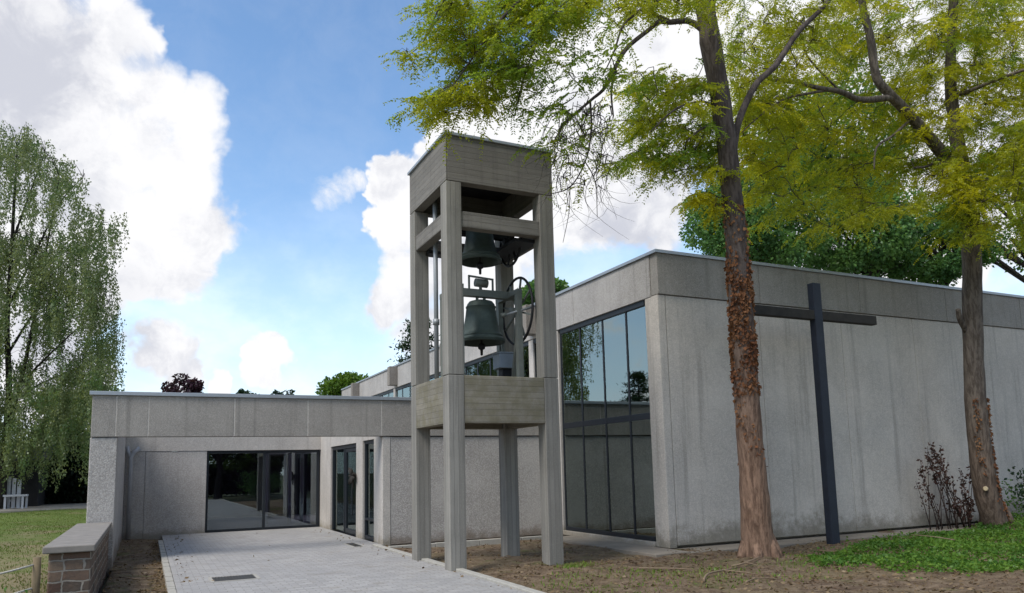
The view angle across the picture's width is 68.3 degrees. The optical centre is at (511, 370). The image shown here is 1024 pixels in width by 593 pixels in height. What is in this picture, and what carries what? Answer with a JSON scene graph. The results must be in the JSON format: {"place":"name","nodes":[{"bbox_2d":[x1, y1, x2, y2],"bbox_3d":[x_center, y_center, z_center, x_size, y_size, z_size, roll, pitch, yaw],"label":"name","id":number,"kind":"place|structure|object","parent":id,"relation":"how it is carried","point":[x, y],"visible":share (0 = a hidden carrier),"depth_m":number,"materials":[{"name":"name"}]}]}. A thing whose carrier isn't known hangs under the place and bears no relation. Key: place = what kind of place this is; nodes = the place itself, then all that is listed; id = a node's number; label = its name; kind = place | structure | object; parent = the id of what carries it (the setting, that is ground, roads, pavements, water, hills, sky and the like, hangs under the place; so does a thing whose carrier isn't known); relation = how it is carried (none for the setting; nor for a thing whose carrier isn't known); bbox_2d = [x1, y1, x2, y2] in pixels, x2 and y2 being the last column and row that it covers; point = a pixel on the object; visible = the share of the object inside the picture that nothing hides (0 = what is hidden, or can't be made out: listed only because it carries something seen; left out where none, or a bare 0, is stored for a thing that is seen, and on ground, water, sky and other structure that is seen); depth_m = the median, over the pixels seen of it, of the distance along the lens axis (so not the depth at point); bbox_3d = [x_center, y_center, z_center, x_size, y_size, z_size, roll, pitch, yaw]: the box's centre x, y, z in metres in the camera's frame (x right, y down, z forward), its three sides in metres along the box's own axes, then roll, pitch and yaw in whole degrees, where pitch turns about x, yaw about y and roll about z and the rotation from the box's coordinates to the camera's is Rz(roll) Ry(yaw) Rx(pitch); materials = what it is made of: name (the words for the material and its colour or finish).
{"place":"outdoors","nodes":[
{"label":"outdoors","id":0,"kind":"place"},
{"bbox_2d":[0,508,86,592],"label":"lawn","id":1,"kind":"structure","parent":0,"point":[32,537],"depth_m":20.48,"materials":[{"name":"green plant"}]},
{"bbox_2d":[7,477,21,507],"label":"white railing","id":2,"kind":"object","parent":1,"relation":"on","point":[12,500],"visible":0.42,"depth_m":41.30,"materials":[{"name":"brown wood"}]},
{"bbox_2d":[0,557,41,592],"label":"rope fence","id":3,"kind":"object","parent":1,"relation":"on","point":[36,576],"visible":0.98,"depth_m":8.92,"materials":[{"name":"brown wood"}]},
{"bbox_2d":[8,445,55,506],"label":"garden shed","id":4,"kind":"structure","parent":1,"relation":"on","point":[32,486],"depth_m":43.36,"materials":[{"name":"white wood"}]},
{"bbox_2d":[0,120,129,508],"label":"birch tree","id":5,"kind":"object","parent":1,"relation":"on","point":[43,279],"visible":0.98,"depth_m":38.12,"materials":[{"name":"green plant"}]},
{"bbox_2d":[28,380,119,464],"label":"round tree","id":6,"kind":"object","parent":1,"relation":"on","point":[68,429],"visible":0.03,"depth_m":47.52,"materials":[{"name":"green plant"}]},
{"bbox_2d":[0,437,160,504],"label":"hedge","id":7,"kind":"object","parent":1,"relation":"on","point":[70,490],"visible":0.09,"depth_m":47.31,"materials":[{"name":"green plant"}]},
{"bbox_2d":[0,503,86,512],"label":"path","id":8,"kind":"structure","parent":0,"point":[57,506],"depth_m":40.62,"materials":[{"name":"concrete"}]},
{"bbox_2d":[3,494,28,508],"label":"garden table","id":9,"kind":"object","parent":8,"relation":"on","point":[18,499],"visible":0.86,"depth_m":40.79,"materials":[{"name":"white wood"}]},
{"bbox_2d":[109,539,161,570],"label":"soil","id":10,"kind":"structure","parent":0,"point":[130,553],"depth_m":15.91,"materials":[{"name":"brown soil"}]},
{"bbox_2d":[86,391,540,576],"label":"entrance wing","id":11,"kind":"structure","parent":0,"point":[221,462],"depth_m":17.48,"materials":[{"name":"grey concrete"}]},
{"bbox_2d":[205,450,318,532],"bbox_3d":[-7.024,3.380,21.371,3.065,2.215,0.080,2,-8,-26],"label":"porch window","id":12,"kind":"structure","parent":11,"relation":"in","point":[264,452],"depth_m":21.36,"materials":[{"name":"clear glass"}]},
{"bbox_2d":[332,444,356,534],"bbox_3d":[-4.364,3.055,19.444,0.322,2.240,3.038,2,-8,-26],"label":"door","id":13,"kind":"structure","parent":11,"relation":"in","point":[344,475],"depth_m":19.58,"materials":[{"name":"clear glass"}]},
{"bbox_2d":[162,527,525,592],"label":"paving","id":14,"kind":"structure","parent":0,"point":[310,560],"depth_m":12.60,"materials":[{"name":"grey concrete"}]},
{"bbox_2d":[208,574,260,582],"bbox_3d":[-4.203,3.164,11.408,0.700,0.054,0.600,2,-8,-26],"label":"drain grate","id":15,"kind":"object","parent":14,"relation":"on","point":[235,577],"visible":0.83,"depth_m":11.38,"materials":[{"name":"metal"}]},
{"bbox_2d":[343,543,365,546],"bbox_3d":[-3.373,3.755,16.127,0.280,0.054,0.950,2,-8,-26],"label":"drain grate","id":16,"kind":"object","parent":14,"relation":"on","point":[356,544],"visible":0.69,"depth_m":16.08,"materials":[{"name":"metal"}]},
{"bbox_2d":[0,0,1023,438],"label":"sky","id":17,"kind":"structure","parent":0,"point":[251,156],"materials":[{"name":"blue"}]},
{"bbox_2d":[101,517,1023,592],"bbox_3d":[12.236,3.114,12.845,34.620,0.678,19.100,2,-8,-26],"label":"soil","id":18,"kind":"structure","parent":0,"point":[1012,581],"depth_m":11.10,"materials":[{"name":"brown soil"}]},
{"bbox_2d":[119,576,157,579],"bbox_3d":[-5.844,3.218,11.683,0.635,0.041,0.240,-2,-7,3],"label":"fallen branch","id":19,"kind":"object","parent":18,"relation":"on","point":[135,578],"visible":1,"depth_m":11.64,"materials":[{"name":"brown wood"}]},
{"bbox_2d":[158,540,176,592],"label":"edging","id":20,"kind":"object","parent":18,"relation":"on","point":[169,582],"visible":0.8,"depth_m":12.62,"materials":[{"name":"concrete"}]},
{"bbox_2d":[388,536,541,547],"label":"border kerb","id":21,"kind":"structure","parent":18,"relation":"on","point":[469,543],"depth_m":16.12,"materials":[{"name":"concrete"}]},
{"bbox_2d":[407,130,563,570],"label":"bell tower","id":22,"kind":"structure","parent":18,"relation":"on","point":[454,402],"depth_m":12.90,"materials":[{"name":"concrete"}]},
{"bbox_2d":[462,212,521,274],"bbox_3d":[-0.573,-2.276,13.602,1.340,1.134,0.928,2,-8,-26],"label":"bell","id":23,"kind":"object","parent":22,"relation":"hanging from","point":[480,253],"visible":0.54,"depth_m":13.42,"materials":[{"name":"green metal"}]},
{"bbox_2d":[464,275,533,355],"bbox_3d":[-0.464,-0.991,13.306,1.370,1.445,1.248,2,-8,-26],"label":"bell","id":24,"kind":"object","parent":22,"relation":"hanging from","point":[481,329],"visible":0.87,"depth_m":13.28,"materials":[{"name":"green metal"}]},
{"bbox_2d":[492,351,513,376],"bbox_3d":[-0.123,0.021,13.497,0.360,0.670,0.320,2,-8,-26],"label":"bell motor","id":25,"kind":"object","parent":22,"relation":"on","point":[502,362],"visible":0.77,"depth_m":13.40,"materials":[{"name":"blue paint"}]},
{"bbox_2d":[501,305,534,317],"bbox_3d":[0.105,-1.037,13.283,0.615,0.217,0.077,-1,-7,1],"label":"pull rod","id":26,"kind":"object","parent":22,"relation":"attached to","point":[504,314],"visible":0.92,"depth_m":13.27,"materials":[{"name":"metal"}]},
{"bbox_2d":[379,0,873,557],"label":"locust tree","id":27,"kind":"object","parent":18,"relation":"on","point":[459,44],"visible":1,"depth_m":12.16,"materials":[{"name":"green plant"}]},
{"bbox_2d":[639,566,697,569],"bbox_3d":[2.420,3.040,11.636,0.888,0.029,0.288,-3,-8,15],"label":"fallen branch","id":28,"kind":"object","parent":18,"relation":"on","point":[665,568],"visible":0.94,"depth_m":11.54,"materials":[{"name":"brown wood"}]},
{"bbox_2d":[702,567,763,580],"bbox_3d":[3.170,2.858,10.593,0.596,0.092,1.645,-6,-9,35],"label":"fallen branch","id":29,"kind":"object","parent":18,"relation":"on","point":[705,576],"visible":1,"depth_m":10.66,"materials":[{"name":"brown wood"}]},
{"bbox_2d":[731,556,762,567],"bbox_3d":[3.750,2.970,11.643,0.720,0.113,0.368,4,-9,-34],"label":"fallen branch","id":30,"kind":"object","parent":18,"relation":"on","point":[734,565],"visible":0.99,"depth_m":11.61,"materials":[{"name":"brown wood"}]},
{"bbox_2d":[745,577,778,582],"bbox_3d":[3.300,2.847,10.296,0.767,0.061,0.341,4,-9,-36],"label":"fallen branch","id":31,"kind":"object","parent":18,"relation":"on","point":[753,578],"visible":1,"depth_m":10.25,"materials":[{"name":"brown wood"}]},
{"bbox_2d":[754,283,876,543],"bbox_3d":[6.030,0.901,14.597,3.300,5.280,0.150,2,-8,-26],"label":"cross","id":32,"kind":"object","parent":18,"relation":"on","point":[815,315],"visible":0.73,"depth_m":14.56,"materials":[{"name":"paint"}]},
{"bbox_2d":[695,0,1023,526],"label":"locust tree","id":33,"kind":"object","parent":18,"relation":"on","point":[960,180],"visible":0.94,"depth_m":16.31,"materials":[{"name":"green plant"}]},
{"bbox_2d":[778,512,1023,578],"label":"ground cover","id":34,"kind":"object","parent":18,"relation":"on","point":[979,543],"visible":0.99,"depth_m":12.60,"materials":[{"name":"green plant"}]},
{"bbox_2d":[917,535,954,540],"bbox_3d":[7.605,3.022,13.625,0.695,0.104,0.023,-4,-8,18],"label":"fallen branch","id":35,"kind":"object","parent":34,"relation":"on","point":[937,537],"visible":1,"depth_m":13.58,"materials":[{"name":"brown wood"}]},
{"bbox_2d":[914,442,975,529],"bbox_3d":[9.791,2.591,16.960,1.865,1.970,0.545,2,-8,-26],"label":"dry shrub","id":36,"kind":"object","parent":18,"relation":"on","point":[955,505],"visible":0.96,"depth_m":16.85,"materials":[{"name":"brown plant"}]},
{"bbox_2d":[999,479,1023,511],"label":"bush","id":37,"kind":"object","parent":18,"relation":"on","point":[1013,498],"visible":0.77,"depth_m":17.57,"materials":[{"name":"green plant"}]},
{"bbox_2d":[1004,466,1023,510],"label":"bush","id":38,"kind":"object","parent":18,"relation":"on","point":[1017,484],"visible":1,"depth_m":17.42,"materials":[{"name":"green plant"}]},
{"bbox_2d":[532,551,842,592],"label":"grass","id":39,"kind":"structure","parent":0,"point":[570,565],"depth_m":10.92,"materials":[{"name":"green plant"}]},
{"bbox_2d":[563,522,977,557],"bbox_3d":[11.501,3.968,19.680,21.970,0.250,4.150,2,-8,-26],"label":"apron","id":40,"kind":"object","parent":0,"point":[632,549],"visible":0.38,"depth_m":14.94,"materials":[{"name":"grey concrete"}]},
{"label":"ground","id":41,"kind":"structure","parent":0,"visible":0},
{"bbox_2d":[42,522,111,592],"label":"stone wall","id":42,"kind":"structure","parent":41,"relation":"on","point":[78,559],"depth_m":9.31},
{"bbox_2d":[160,373,204,392],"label":"purple tree","id":43,"kind":"object","parent":41,"relation":"on","point":[190,386],"visible":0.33,"depth_m":54.89,"materials":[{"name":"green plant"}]},
{"bbox_2d":[236,388,255,393],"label":"round tree","id":44,"kind":"object","parent":41,"relation":"on","point":[241,391],"visible":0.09,"depth_m":61.26,"materials":[{"name":"green plant"}]},
{"bbox_2d":[271,389,294,394],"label":"round tree","id":45,"kind":"object","parent":41,"relation":"on","point":[276,392],"visible":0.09,"depth_m":61.81,"materials":[{"name":"green plant"}]},
{"bbox_2d":[315,371,368,395],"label":"round tree","id":46,"kind":"object","parent":41,"relation":"on","point":[333,386],"visible":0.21,"depth_m":57.97,"materials":[{"name":"green plant"}]},
{"bbox_2d":[387,318,439,362],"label":"pine tree","id":47,"kind":"object","parent":41,"relation":"on","point":[406,345],"visible":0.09,"depth_m":47.60,"materials":[{"name":"green plant"}]},
{"bbox_2d":[373,544,544,592],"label":"kerb","id":48,"kind":"structure","parent":41,"relation":"on","point":[492,579],"depth_m":10.97,"materials":[{"name":"concrete"}]},
{"bbox_2d":[517,277,569,305],"bbox_3d":[2.124,0.791,39.291,4.019,11.858,3.958,2,-8,-26],"label":"round tree","id":49,"kind":"object","parent":41,"relation":"on","point":[560,285],"visible":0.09,"depth_m":38.98,"materials":[{"name":"green plant"}]},
{"bbox_2d":[341,249,1023,548],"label":"church hall","id":50,"kind":"structure","parent":41,"relation":"on","point":[648,441],"depth_m":16.29,"materials":[{"name":"concrete"}]},
{"bbox_2d":[559,300,655,540],"bbox_3d":[1.993,1.155,16.327,0.110,4.730,3.551,2,-8,-26],"label":"window","id":51,"kind":"structure","parent":50,"relation":"in","point":[609,487],"depth_m":16.16,"materials":[{"name":"clear glass"}]},
{"bbox_2d":[678,149,837,266],"bbox_3d":[11.579,-2.255,35.576,6.900,16.486,7.375,2,-8,-26],"label":"maple tree","id":52,"kind":"object","parent":41,"relation":"on","point":[768,249],"visible":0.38,"depth_m":34.27,"materials":[{"name":"green plant"}]},
{"bbox_2d":[740,60,921,243],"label":"maple tree","id":53,"kind":"object","parent":41,"relation":"on","point":[836,122],"visible":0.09,"depth_m":41.75,"materials":[{"name":"green plant"}]},
{"bbox_2d":[786,172,936,279],"bbox_3d":[17.464,-2.039,37.518,7.152,16.288,7.902,-5,-8,27],"label":"maple tree","id":54,"kind":"object","parent":41,"relation":"on","point":[858,258],"visible":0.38,"depth_m":36.28,"materials":[{"name":"green plant"}]},
{"bbox_2d":[891,200,1004,286],"bbox_3d":[21.814,-1.403,38.315,5.547,15.039,5.737,2,-8,-26],"label":"maple tree","id":55,"kind":"object","parent":41,"relation":"on","point":[939,268],"visible":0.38,"depth_m":37.68,"materials":[{"name":"green plant"}]},
{"bbox_2d":[930,149,1023,282],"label":"maple tree","id":56,"kind":"object","parent":41,"relation":"on","point":[1010,270],"visible":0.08,"depth_m":39.97,"materials":[{"name":"green plant"}]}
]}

